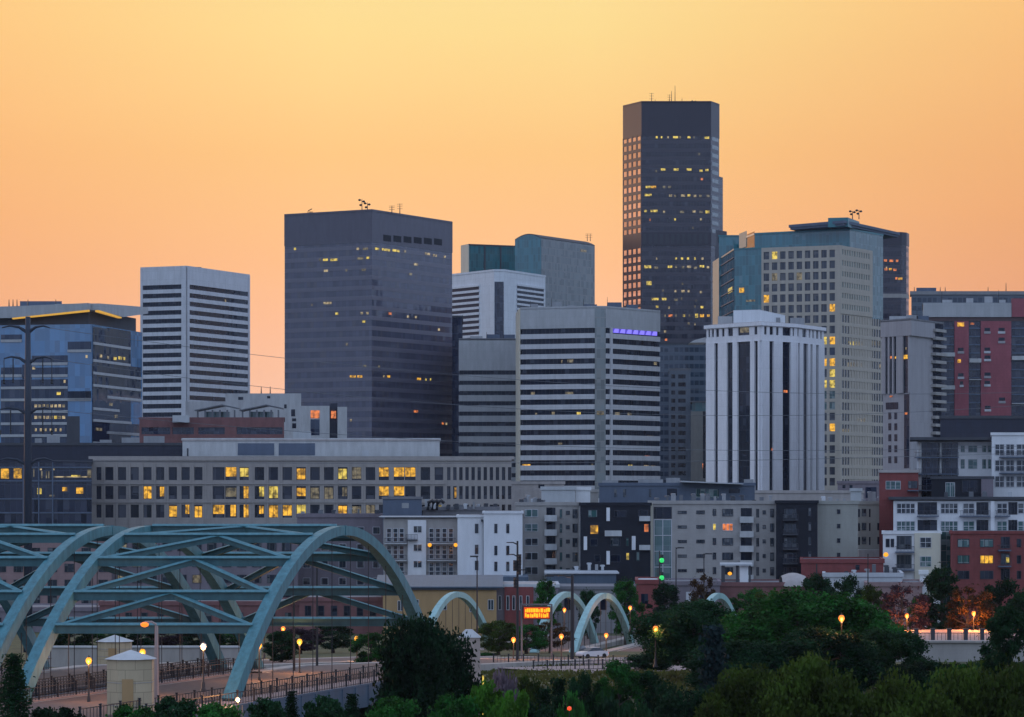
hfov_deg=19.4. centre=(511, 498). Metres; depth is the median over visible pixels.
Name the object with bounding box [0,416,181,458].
warehouse
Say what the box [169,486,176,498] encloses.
window
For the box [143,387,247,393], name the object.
ribbon window
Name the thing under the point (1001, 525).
window
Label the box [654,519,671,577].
window
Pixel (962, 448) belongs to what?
window
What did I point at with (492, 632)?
broadleaf tree
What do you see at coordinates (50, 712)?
shrub
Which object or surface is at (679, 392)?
window
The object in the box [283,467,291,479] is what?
window
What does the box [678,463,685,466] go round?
window
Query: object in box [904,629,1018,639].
footpath
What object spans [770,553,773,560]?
window
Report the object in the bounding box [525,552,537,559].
window
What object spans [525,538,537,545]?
window
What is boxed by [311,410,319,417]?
window
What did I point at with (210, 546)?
window
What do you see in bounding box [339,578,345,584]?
window
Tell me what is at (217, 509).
lit window
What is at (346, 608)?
window
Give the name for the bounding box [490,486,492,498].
window
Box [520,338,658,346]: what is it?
ribbon window
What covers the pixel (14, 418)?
window
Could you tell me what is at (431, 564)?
window
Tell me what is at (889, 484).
window
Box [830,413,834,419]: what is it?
window
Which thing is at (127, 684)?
door
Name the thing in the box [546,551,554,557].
window
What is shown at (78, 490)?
lit window
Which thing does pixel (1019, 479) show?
window
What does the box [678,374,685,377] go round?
window
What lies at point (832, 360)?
window
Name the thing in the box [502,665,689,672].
footpath
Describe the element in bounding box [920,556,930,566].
window
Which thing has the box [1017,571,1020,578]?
window
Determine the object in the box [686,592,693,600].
window
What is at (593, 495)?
building
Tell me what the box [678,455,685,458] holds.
window
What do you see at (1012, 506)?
window
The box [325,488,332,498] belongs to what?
lit window
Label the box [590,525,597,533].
window
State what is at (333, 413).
window
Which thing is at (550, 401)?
ribbon window
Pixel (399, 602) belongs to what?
window
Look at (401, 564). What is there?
window
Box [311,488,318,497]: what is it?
lit window
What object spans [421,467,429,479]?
window
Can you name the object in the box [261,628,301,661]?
broadleaf tree
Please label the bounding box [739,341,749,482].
window
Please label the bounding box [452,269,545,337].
office tower
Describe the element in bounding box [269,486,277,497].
lit window
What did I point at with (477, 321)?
ribbon window
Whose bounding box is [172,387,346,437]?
office building
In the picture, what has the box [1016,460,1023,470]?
window
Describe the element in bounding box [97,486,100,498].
window
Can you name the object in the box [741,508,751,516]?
window
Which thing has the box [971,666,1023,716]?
broadleaf tree
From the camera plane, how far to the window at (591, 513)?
605.89 m
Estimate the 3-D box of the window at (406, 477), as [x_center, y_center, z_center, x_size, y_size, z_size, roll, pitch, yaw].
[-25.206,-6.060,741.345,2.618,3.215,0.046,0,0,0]
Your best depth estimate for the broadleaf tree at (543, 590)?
504.48 m
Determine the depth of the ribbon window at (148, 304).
1370.74 m
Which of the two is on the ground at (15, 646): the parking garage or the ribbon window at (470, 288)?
the parking garage
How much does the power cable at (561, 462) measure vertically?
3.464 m
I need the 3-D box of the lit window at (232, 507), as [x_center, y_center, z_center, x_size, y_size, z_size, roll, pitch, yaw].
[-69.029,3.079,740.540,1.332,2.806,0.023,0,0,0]
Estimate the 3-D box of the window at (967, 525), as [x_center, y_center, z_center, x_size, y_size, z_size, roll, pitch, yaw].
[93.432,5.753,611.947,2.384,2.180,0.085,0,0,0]
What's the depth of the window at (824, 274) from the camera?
1114.13 m
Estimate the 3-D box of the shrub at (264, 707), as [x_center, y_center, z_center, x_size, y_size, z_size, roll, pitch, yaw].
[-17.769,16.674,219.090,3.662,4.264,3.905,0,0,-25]
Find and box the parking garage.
[139,404,284,442]
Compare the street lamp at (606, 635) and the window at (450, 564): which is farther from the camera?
the window at (450, 564)
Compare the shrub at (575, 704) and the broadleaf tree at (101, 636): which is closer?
the shrub at (575, 704)
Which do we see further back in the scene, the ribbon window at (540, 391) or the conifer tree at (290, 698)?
the ribbon window at (540, 391)
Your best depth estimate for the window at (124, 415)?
916.91 m
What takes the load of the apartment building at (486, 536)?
on the ground at (15, 646)
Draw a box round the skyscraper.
[623,91,726,341]
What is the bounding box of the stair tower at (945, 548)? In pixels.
[941,532,949,616]
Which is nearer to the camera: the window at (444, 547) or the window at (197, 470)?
the window at (444, 547)
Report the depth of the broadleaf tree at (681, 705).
202.60 m
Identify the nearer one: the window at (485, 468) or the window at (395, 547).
the window at (395, 547)
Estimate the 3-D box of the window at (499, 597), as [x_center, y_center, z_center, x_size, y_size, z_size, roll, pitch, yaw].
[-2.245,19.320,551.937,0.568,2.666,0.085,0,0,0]
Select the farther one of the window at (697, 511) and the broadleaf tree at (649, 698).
the window at (697, 511)
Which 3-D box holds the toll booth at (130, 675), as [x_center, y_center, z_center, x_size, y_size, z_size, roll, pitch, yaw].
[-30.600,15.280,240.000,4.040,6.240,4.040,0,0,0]
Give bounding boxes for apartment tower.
[881,315,946,469]
[922,295,1023,415]
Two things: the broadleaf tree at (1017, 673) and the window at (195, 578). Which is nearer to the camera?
the broadleaf tree at (1017, 673)
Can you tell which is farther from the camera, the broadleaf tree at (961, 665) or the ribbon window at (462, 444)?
the ribbon window at (462, 444)
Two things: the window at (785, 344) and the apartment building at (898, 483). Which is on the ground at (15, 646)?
the apartment building at (898, 483)
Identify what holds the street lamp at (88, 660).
on the arch bridge at (243, 683)
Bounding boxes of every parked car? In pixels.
[569,645,585,650]
[575,647,608,657]
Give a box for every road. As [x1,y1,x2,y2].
[51,635,623,673]
[270,645,645,672]
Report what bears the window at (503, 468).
in the office building at (136, 491)
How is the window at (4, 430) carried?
in the glass office
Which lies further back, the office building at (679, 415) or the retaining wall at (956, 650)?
the office building at (679, 415)
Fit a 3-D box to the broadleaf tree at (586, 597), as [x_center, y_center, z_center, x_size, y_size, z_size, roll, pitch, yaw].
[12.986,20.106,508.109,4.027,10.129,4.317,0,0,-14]
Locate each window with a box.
[0,566,5,571]
[1,334,21,339]
[1,367,21,373]
[1,379,67,386]
[1,389,67,442]
[1,391,90,398]
[1,403,67,410]
[1,415,67,421]
[1,427,66,433]
[1,469,8,478]
[14,468,21,477]
[14,566,22,571]
[22,365,31,378]
[32,355,67,362]
[32,367,67,374]
[32,548,39,551]
[34,596,39,602]
[48,580,56,585]
[48,596,56,602]
[54,476,90,476]
[65,564,73,571]
[68,341,90,349]
[68,391,90,397]
[76,488,82,493]
[81,548,90,551]
[81,600,90,602]
[92,364,106,442]
[93,327,129,346]
[93,345,129,363]
[93,362,140,376]
[93,374,140,388]
[93,398,118,408]
[93,410,130,421]
[93,435,118,442]
[97,467,100,479]
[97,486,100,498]
[97,505,100,517]
[105,467,112,479]
[105,486,112,498]
[105,505,112,517]
[107,328,130,442]
[107,388,140,398]
[107,423,138,432]
[118,467,125,479]
[118,486,125,498]
[118,505,125,517]
[131,467,138,479]
[131,486,138,498]
[131,505,138,517]
[143,284,247,295]
[143,293,247,304]
[143,301,247,312]
[143,310,247,320]
[143,318,247,328]
[143,327,247,336]
[143,336,247,345]
[143,344,247,353]
[143,353,247,361]
[143,361,247,369]
[143,370,247,378]
[143,378,247,386]
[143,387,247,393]
[143,395,224,400]
[143,404,180,408]
[143,412,180,416]
[144,467,151,479]
[144,486,150,497]
[144,505,151,517]
[156,467,163,479]
[156,486,163,498]
[156,505,163,517]
[160,487,163,495]
[162,575,168,582]
[169,467,176,479]
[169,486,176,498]
[169,506,176,516]
[182,467,189,479]
[182,486,189,498]
[182,505,189,517]
[192,575,201,582]
[194,467,201,479]
[194,486,201,498]
[195,506,201,516]
[205,613,211,621]
[207,543,216,550]
[213,467,224,479]
[213,486,224,498]
[213,505,223,513]
[213,505,224,517]
[225,467,236,479]
[225,486,236,498]
[225,505,236,517]
[226,467,235,476]
[226,488,235,496]
[230,505,235,515]
[240,467,248,479]
[240,468,247,476]
[240,486,248,498]
[240,505,248,517]
[244,486,247,497]
[244,505,247,516]
[252,577,260,582]
[255,467,263,479]
[255,486,263,498]
[255,505,263,517]
[259,487,263,495]
[259,506,263,513]
[267,543,275,550]
[267,575,275,582]
[269,467,277,479]
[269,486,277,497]
[269,506,277,516]
[282,543,290,550]
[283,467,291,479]
[283,486,291,498]
[283,505,291,515]
[297,467,305,479]
[297,469,304,478]
[297,486,305,498]
[297,488,305,495]
[297,505,305,512]
[303,578,309,584]
[305,606,310,615]
[310,467,319,479]
[310,486,319,498]
[310,505,319,512]
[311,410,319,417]
[311,419,319,434]
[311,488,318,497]
[318,606,323,615]
[321,578,327,584]
[324,467,333,479]
[324,486,333,498]
[324,505,333,512]
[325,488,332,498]
[331,411,335,417]
[331,606,336,615]
[338,469,346,478]
[338,486,346,498]
[338,506,346,512]
[339,561,345,567]
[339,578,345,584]
[342,487,346,495]
[344,606,349,615]
[352,467,360,478]
[352,486,360,498]
[352,506,360,512]
[357,544,363,549]
[357,561,363,567]
[357,607,362,615]
[366,467,374,479]
[366,486,374,498]
[366,505,374,512]
[373,527,379,533]
[373,561,379,567]
[379,467,388,479]
[379,468,388,475]
[379,486,388,498]
[379,487,388,494]
[387,528,391,541]
[387,545,391,554]
[393,528,397,541]
[393,545,397,558]
[394,467,403,479]
[394,468,403,475]
[394,487,403,494]
[398,601,401,610]
[399,528,403,541]
[399,545,403,558]
[399,562,403,571]
[405,467,415,479]
[405,468,414,475]
[405,486,415,495]
[413,526,421,532]
[413,544,421,550]
[413,561,421,567]
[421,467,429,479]
[421,486,429,498]
[429,528,433,541]
[429,545,433,558]
[429,562,433,574]
[435,467,442,479]
[435,486,442,498]
[435,528,439,541]
[435,545,439,558]
[435,562,439,574]
[442,528,446,541]
[442,545,446,558]
[442,562,446,574]
[447,467,449,479]
[447,486,449,498]
[448,528,452,541]
[448,545,452,558]
[448,562,452,574]
[452,287,478,291]
[452,292,478,297]
[452,298,478,302]
[452,303,478,308]
[452,309,478,313]
[453,467,456,479]
[453,486,456,498]
[453,505,510,509]
[459,467,462,479]
[459,486,462,498]
[460,370,515,374]
[460,381,515,384]
[460,391,515,394]
[460,401,515,404]
[460,412,515,415]
[460,422,515,425]
[460,432,515,435]
[460,442,515,446]
[460,453,515,456]
[463,315,478,318]
[463,320,478,323]
[463,326,478,329]
[463,332,478,335]
[465,467,468,479]
[465,486,468,498]
[471,467,474,479]
[471,486,474,498]
[478,467,480,479]
[478,486,480,498]
[484,467,486,479]
[484,486,486,498]
[488,600,493,609]
[490,467,492,479]
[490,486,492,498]
[495,282,503,337]
[496,467,498,479]
[496,486,498,498]
[498,596,500,609]
[502,467,504,479]
[502,486,504,498]
[506,596,508,609]
[508,467,510,479]
[508,486,510,498]
[512,596,514,609]
[517,286,543,291]
[517,291,543,296]
[517,296,543,300]
[517,300,543,305]
[519,596,521,609]
[520,328,658,336]
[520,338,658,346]
[520,348,658,356]
[520,358,658,366]
[520,368,658,376]
[520,379,658,386]
[520,389,658,396]
[520,399,658,405]
[520,409,658,415]
[520,419,658,425]
[520,430,658,435]
[520,440,658,445]
[520,450,658,455]
[520,460,658,465]
[520,470,658,475]
[521,480,637,485]
[525,509,537,516]
[525,524,537,530]
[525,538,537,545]
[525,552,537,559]
[525,567,537,573]
[546,508,554,514]
[546,522,554,528]
[546,536,554,543]
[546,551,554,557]
[546,565,554,568]
[564,598,570,609]
[573,509,577,517]
[573,524,577,532]
[573,538,577,546]
[573,552,577,560]
[588,510,596,516]
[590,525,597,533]
[590,539,596,545]
[594,555,599,561]
[601,599,605,609]
[610,537,619,545]
[610,555,619,561]
[614,510,625,516]
[636,552,639,560]
[638,510,647,515]
[641,594,647,603]
[644,524,648,531]
[654,507,671,518]
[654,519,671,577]
[667,489,676,495]
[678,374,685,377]
[678,391,685,394]
[678,399,685,402]
[678,407,685,410]
[678,415,685,418]
[678,423,685,426]
[678,431,685,434]
[678,439,685,442]
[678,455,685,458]
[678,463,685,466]
[678,471,685,474]
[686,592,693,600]
[696,489,704,497]
[696,510,704,513]
[696,525,704,528]
[696,554,704,557]
[703,411,705,477]
[706,489,718,497]
[716,343,717,481]
[722,509,732,515]
[722,523,732,530]
[722,538,732,544]
[722,553,732,559]
[725,567,732,574]
[728,343,731,482]
[729,328,732,335]
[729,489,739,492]
[739,327,748,335]
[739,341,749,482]
[740,327,748,332]
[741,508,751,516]
[741,523,751,530]
[741,537,751,545]
[741,552,751,559]
[756,341,757,489]
[764,252,768,258]
[764,263,768,269]
[764,273,768,280]
[764,284,768,291]
[764,295,768,302]
[770,341,771,489]
[770,509,773,516]
[770,523,773,531]
[770,538,773,545]
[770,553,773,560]
[770,567,773,574]
[772,252,776,258]
[772,262,776,269]
[772,273,776,280]
[772,284,776,291]
[772,295,776,301]
[772,306,776,312]
[780,251,785,258]
[780,262,785,269]
[780,273,785,280]
[780,284,785,290]
[780,295,785,301]
[780,305,785,312]
[783,328,789,335]
[783,342,788,489]
[784,509,795,517]
[784,523,795,532]
[784,538,795,546]
[784,553,795,561]
[784,567,795,573]
[789,251,793,258]
[789,262,793,268]
[789,273,793,279]
[789,283,793,290]
[789,294,793,301]
[789,305,793,312]
[797,251,801,257]
[797,262,801,268]
[797,272,801,279]
[797,283,801,290]
[797,294,801,301]
[797,305,801,311]
[803,344,805,489]
[805,250,809,257]
[805,261,809,268]
[805,272,809,279]
[805,283,809,290]
[805,294,809,300]
[805,305,809,311]
[805,315,809,322]
[813,250,817,257]
[813,261,817,268]
[813,272,817,279]
[813,283,817,289]
[813,294,817,300]
[813,304,817,311]
[813,315,817,322]
[816,345,816,489]
[822,250,826,257]
[822,261,826,267]
[822,272,826,278]
[822,282,826,289]
[822,293,826,300]
[822,304,826,311]
[822,315,826,322]
[830,250,834,256]
[830,261,834,267]
[830,271,834,278]
[830,282,834,289]
[830,293,834,300]
[830,304,834,311]
[830,315,834,322]
[830,326,834,332]
[830,337,834,343]
[830,347,834,354]
[830,358,834,365]
[830,369,834,376]
[830,380,834,387]
[830,391,834,398]
[830,402,834,408]
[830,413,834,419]
[830,424,834,430]
[830,434,834,441]
[830,445,834,452]
[830,456,834,463]
[830,467,834,474]
[830,478,834,485]
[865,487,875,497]
[886,337,887,393]
[886,402,897,409]
[886,481,900,488]
[886,539,889,546]
[891,337,891,393]
[895,337,895,392]
[897,503,914,513]
[897,521,914,529]
[897,536,911,548]
[897,555,911,567]
[904,336,907,392]
[904,394,908,467]
[908,481,917,487]
[918,502,936,513]
[918,520,936,529]
[920,537,930,547]
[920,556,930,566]
[933,340,940,344]
[933,348,940,352]
[933,356,940,360]
[933,363,940,368]
[933,371,940,375]
[933,379,940,383]
[933,387,940,391]
[933,395,940,399]
[933,403,940,407]
[933,411,940,415]
[933,419,939,423]
[933,427,939,431]
[935,323,943,328]
[935,332,943,336]
[940,503,957,513]
[940,521,957,531]
[946,482,954,496]
[957,539,968,546]
[957,555,968,563]
[957,571,968,578]
[960,446,964,451]
[960,459,964,468]
[962,480,976,491]
[963,503,974,513]
[963,521,974,529]
[968,446,976,451]
[968,459,976,468]
[976,502,987,513]
[976,520,987,529]
[980,539,992,546]
[980,555,992,563]
[980,571,992,578]
[982,459,985,468]
[987,459,990,468]
[995,444,1003,455]
[995,460,1003,470]
[995,476,1003,486]
[997,503,1006,513]
[997,521,1006,529]
[1001,537,1009,547]
[1001,553,1009,564]
[1001,569,1009,579]
[1006,444,1013,455]
[1006,460,1013,470]
[1006,476,1013,486]
[1008,502,1016,513]
[1008,520,1016,529]
[1016,444,1023,455]
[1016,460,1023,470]
[1016,476,1023,486]
[1017,539,1020,546]
[1017,555,1020,563]
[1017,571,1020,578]
[1018,503,1023,513]
[1018,521,1023,529]
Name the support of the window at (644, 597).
in the building at (645, 586)
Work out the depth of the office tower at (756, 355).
959.62 m
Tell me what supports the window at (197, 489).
in the office building at (136, 491)
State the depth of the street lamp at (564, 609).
469.91 m
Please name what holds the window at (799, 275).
in the office tower at (828, 275)
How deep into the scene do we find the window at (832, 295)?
1113.04 m
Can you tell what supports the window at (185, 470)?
in the office building at (136, 491)
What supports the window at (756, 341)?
in the office tower at (756, 355)
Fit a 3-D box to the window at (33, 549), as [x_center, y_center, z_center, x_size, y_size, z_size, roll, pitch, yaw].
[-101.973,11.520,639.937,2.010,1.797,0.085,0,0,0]
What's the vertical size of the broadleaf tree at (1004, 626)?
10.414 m
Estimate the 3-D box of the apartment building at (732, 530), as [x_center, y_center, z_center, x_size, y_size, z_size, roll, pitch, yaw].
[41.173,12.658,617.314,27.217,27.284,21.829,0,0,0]
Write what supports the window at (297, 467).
in the office building at (136, 491)
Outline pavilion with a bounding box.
[720,562,751,581]
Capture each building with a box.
[0,459,92,523]
[0,541,111,611]
[0,603,99,631]
[88,456,513,527]
[98,598,298,632]
[112,543,297,597]
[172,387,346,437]
[296,508,382,585]
[299,596,382,633]
[376,575,502,634]
[379,516,456,574]
[422,498,499,517]
[456,510,523,574]
[459,328,515,480]
[497,581,559,634]
[503,563,618,627]
[512,481,564,509]
[515,495,580,580]
[516,299,659,501]
[558,583,635,632]
[575,489,598,501]
[579,502,651,581]
[598,478,755,501]
[635,577,660,632]
[648,493,775,578]
[659,342,705,482]
[661,578,720,607]
[668,368,690,480]
[690,401,705,481]
[720,579,804,613]
[755,490,863,500]
[775,500,818,578]
[800,557,884,594]
[818,496,858,556]
[822,564,903,598]
[837,481,878,500]
[850,488,861,500]
[858,491,878,556]
[864,579,923,628]
[878,470,919,556]
[882,530,941,622]
[888,491,1023,531]
[910,287,1023,315]
[910,437,991,496]
[930,476,993,496]
[939,416,1023,440]
[949,530,1023,626]
[991,432,1023,496]
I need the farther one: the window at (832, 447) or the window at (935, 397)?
the window at (832, 447)
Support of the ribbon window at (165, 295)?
in the office tower at (198, 308)
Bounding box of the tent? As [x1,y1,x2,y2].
[779,573,805,586]
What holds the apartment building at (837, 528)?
on the ground at (15, 646)
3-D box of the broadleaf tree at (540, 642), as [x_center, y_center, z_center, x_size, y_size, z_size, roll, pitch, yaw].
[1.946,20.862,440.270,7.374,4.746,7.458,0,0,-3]
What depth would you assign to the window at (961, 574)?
597.95 m
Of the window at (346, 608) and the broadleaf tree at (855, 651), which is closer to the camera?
the broadleaf tree at (855, 651)
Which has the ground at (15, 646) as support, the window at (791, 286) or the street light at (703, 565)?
the street light at (703, 565)
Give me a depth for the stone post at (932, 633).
380.25 m
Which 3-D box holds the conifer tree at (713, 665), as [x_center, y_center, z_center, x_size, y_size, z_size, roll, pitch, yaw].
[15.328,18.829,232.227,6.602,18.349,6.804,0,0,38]
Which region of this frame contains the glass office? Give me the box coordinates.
[0,300,147,442]
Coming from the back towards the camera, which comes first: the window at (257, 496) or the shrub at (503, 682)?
the window at (257, 496)
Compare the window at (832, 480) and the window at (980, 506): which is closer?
the window at (980, 506)
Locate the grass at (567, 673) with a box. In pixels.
[448,663,896,695]
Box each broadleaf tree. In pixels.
[53,634,99,645]
[81,634,124,645]
[121,634,158,645]
[146,634,186,645]
[178,621,230,645]
[220,634,238,645]
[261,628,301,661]
[276,628,325,653]
[306,626,355,652]
[348,632,386,662]
[365,611,481,716]
[474,620,526,654]
[503,624,548,653]
[533,577,562,635]
[535,621,575,652]
[565,670,599,710]
[577,587,601,638]
[590,658,644,716]
[607,576,646,644]
[625,597,736,672]
[636,678,676,716]
[646,579,679,615]
[650,684,744,716]
[680,638,780,689]
[688,572,717,602]
[693,660,779,716]
[718,585,879,670]
[729,587,765,612]
[750,588,780,601]
[755,648,837,716]
[757,624,888,694]
[801,572,831,597]
[811,666,879,716]
[827,573,862,599]
[839,626,936,689]
[846,600,911,658]
[858,583,891,616]
[861,666,960,716]
[874,660,959,693]
[879,581,932,629]
[905,592,934,628]
[918,562,964,628]
[920,674,962,716]
[924,659,1005,716]
[932,659,1012,685]
[938,583,994,629]
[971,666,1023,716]
[974,603,1023,680]
[979,577,1021,627]
[994,653,1023,696]
[1006,587,1023,616]
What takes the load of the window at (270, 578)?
in the apartment building at (191, 575)
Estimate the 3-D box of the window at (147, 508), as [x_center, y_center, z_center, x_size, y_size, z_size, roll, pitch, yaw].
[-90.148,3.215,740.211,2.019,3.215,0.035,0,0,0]
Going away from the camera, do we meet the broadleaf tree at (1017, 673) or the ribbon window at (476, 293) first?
the broadleaf tree at (1017, 673)
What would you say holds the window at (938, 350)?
in the apartment tower at (911, 363)
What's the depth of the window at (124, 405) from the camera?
928.62 m
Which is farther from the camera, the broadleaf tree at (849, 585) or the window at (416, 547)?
the window at (416, 547)
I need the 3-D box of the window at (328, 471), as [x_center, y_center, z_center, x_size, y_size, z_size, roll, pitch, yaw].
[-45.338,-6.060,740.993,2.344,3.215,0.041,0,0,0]
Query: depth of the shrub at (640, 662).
328.59 m
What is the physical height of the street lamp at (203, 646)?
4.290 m
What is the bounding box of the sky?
[0,0,1023,392]
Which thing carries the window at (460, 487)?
in the office building at (136, 491)
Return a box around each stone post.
[930,628,935,639]
[946,628,951,639]
[963,628,968,639]
[979,628,984,639]
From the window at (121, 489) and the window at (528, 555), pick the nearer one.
the window at (528, 555)
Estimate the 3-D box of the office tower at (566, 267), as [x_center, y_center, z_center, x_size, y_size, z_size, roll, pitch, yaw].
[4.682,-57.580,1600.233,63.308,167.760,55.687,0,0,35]
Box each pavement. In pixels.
[41,635,548,672]
[196,636,641,670]
[253,639,649,672]
[480,657,623,670]
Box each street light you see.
[141,621,158,705]
[294,602,294,670]
[316,568,317,665]
[470,555,477,633]
[545,575,573,658]
[675,547,683,586]
[703,553,711,593]
[867,554,868,585]
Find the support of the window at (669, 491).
in the building at (644, 490)
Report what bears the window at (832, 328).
in the office tower at (828, 275)
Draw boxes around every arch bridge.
[0,524,235,697]
[0,524,422,716]
[429,591,598,652]
[569,593,735,651]
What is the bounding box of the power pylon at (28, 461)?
[0,316,52,651]
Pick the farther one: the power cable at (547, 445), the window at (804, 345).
the window at (804, 345)
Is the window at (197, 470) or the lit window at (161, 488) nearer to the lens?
the lit window at (161, 488)
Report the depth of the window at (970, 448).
644.97 m
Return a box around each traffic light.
[507,541,524,659]
[659,551,663,584]
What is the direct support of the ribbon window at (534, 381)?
in the office building at (615, 346)
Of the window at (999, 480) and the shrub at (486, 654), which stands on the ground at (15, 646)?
the shrub at (486, 654)
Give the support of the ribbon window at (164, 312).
in the office tower at (198, 308)
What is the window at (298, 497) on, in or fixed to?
in the office building at (136, 491)
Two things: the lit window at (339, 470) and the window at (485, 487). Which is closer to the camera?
the lit window at (339, 470)
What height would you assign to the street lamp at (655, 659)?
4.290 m
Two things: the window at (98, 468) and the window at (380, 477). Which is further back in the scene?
the window at (380, 477)
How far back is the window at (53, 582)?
639.95 m
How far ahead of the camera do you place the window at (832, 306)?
1113.04 m
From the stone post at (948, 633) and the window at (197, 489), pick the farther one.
the window at (197, 489)
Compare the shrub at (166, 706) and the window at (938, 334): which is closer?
the shrub at (166, 706)
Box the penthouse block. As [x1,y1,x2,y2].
[181,438,440,455]
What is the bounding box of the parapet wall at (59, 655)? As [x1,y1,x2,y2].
[48,646,262,666]
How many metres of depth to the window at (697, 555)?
607.96 m
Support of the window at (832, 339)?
in the office tower at (828, 275)
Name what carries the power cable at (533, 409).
attached to the power pylon at (28, 461)
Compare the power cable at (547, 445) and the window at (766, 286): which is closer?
the power cable at (547, 445)
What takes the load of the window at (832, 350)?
in the office tower at (828, 275)
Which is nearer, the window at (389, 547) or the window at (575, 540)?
the window at (389, 547)
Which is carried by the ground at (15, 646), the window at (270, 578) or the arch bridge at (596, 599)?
the arch bridge at (596, 599)
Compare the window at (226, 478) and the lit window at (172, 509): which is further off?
the window at (226, 478)
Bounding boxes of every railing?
[493,653,628,665]
[532,659,635,668]
[937,633,1011,639]
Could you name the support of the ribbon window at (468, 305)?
in the office tower at (492, 301)
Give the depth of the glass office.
904.48 m
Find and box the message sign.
[521,604,552,658]
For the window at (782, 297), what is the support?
in the office tower at (828, 275)
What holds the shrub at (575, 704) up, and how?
on the ground at (15, 646)
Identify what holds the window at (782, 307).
in the office tower at (828, 275)
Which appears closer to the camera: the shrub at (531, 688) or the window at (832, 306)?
the shrub at (531, 688)
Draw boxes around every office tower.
[140,266,249,416]
[284,199,452,455]
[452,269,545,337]
[452,315,462,455]
[461,234,594,306]
[688,310,825,489]
[713,209,899,489]
[883,232,908,319]
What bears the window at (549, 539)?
in the apartment building at (550, 535)
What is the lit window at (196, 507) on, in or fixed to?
in the office building at (136, 491)
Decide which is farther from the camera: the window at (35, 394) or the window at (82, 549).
the window at (35, 394)
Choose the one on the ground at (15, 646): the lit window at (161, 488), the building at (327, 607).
the building at (327, 607)
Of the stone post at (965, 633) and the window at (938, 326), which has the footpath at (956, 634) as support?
the stone post at (965, 633)
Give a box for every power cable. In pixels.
[51,328,1018,393]
[52,453,1013,463]
[54,359,1019,415]
[56,410,1012,450]
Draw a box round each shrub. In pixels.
[31,706,85,716]
[105,704,155,716]
[148,695,199,716]
[188,701,243,716]
[244,697,291,716]
[301,694,353,716]
[365,695,421,716]
[427,691,480,716]
[466,679,502,716]
[480,652,498,655]
[490,689,529,716]
[491,666,518,699]
[517,674,542,713]
[525,699,557,716]
[555,690,591,716]
[581,689,618,716]
[617,698,652,716]
[624,653,673,669]
[627,670,667,699]
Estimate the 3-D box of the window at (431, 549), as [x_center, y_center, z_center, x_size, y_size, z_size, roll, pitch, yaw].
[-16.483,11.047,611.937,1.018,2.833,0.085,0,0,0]
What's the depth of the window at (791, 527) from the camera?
603.97 m
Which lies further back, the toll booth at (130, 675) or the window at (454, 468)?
the window at (454, 468)
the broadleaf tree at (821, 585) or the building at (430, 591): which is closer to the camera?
the broadleaf tree at (821, 585)
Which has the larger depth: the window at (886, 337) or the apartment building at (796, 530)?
the window at (886, 337)
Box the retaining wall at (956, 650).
[896,640,1023,661]
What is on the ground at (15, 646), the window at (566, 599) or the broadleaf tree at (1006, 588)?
the broadleaf tree at (1006, 588)
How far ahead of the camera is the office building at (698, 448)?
1235.00 m
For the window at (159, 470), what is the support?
in the office building at (136, 491)
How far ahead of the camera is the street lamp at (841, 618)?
261.88 m
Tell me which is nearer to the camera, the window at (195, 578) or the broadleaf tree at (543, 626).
the broadleaf tree at (543, 626)
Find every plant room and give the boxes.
[382,496,422,517]
[540,486,575,501]
[575,487,590,501]
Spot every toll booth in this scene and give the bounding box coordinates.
[95,635,132,663]
[106,650,155,714]
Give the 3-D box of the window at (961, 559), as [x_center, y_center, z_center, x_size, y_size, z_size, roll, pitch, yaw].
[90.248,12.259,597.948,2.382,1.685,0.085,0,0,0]
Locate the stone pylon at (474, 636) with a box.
[459,629,480,682]
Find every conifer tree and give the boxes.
[0,652,35,716]
[283,691,299,716]
[344,693,362,716]
[536,688,553,712]
[543,676,569,716]
[694,623,729,692]
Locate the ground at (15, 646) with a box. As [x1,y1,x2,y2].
[3,627,977,716]
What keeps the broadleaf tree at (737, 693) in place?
on the ground at (15, 646)
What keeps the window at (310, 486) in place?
in the office building at (136, 491)
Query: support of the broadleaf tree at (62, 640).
on the ground at (15, 646)
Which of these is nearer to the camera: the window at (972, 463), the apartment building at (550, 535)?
the apartment building at (550, 535)
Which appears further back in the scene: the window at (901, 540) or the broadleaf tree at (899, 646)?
the window at (901, 540)
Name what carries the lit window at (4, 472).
in the office building at (61, 491)
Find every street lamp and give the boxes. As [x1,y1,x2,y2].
[86,655,91,701]
[200,640,206,691]
[258,643,261,679]
[297,637,301,672]
[511,636,515,658]
[559,632,563,658]
[563,607,565,635]
[604,632,607,650]
[628,605,631,632]
[653,624,657,666]
[839,613,844,659]
[972,610,975,629]
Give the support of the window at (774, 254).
in the office tower at (828, 275)
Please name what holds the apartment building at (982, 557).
on the ground at (15, 646)
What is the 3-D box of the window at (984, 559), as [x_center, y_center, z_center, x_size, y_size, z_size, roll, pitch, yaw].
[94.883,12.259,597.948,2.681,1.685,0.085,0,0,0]
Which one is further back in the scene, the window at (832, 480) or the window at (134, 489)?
the window at (832, 480)
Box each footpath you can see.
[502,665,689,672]
[567,659,632,664]
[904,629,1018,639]
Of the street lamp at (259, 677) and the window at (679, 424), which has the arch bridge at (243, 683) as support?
the street lamp at (259, 677)
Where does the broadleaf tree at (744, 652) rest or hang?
on the ground at (15, 646)
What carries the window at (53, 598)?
in the apartment building at (63, 575)
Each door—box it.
[108,648,116,656]
[122,679,132,705]
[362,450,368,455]

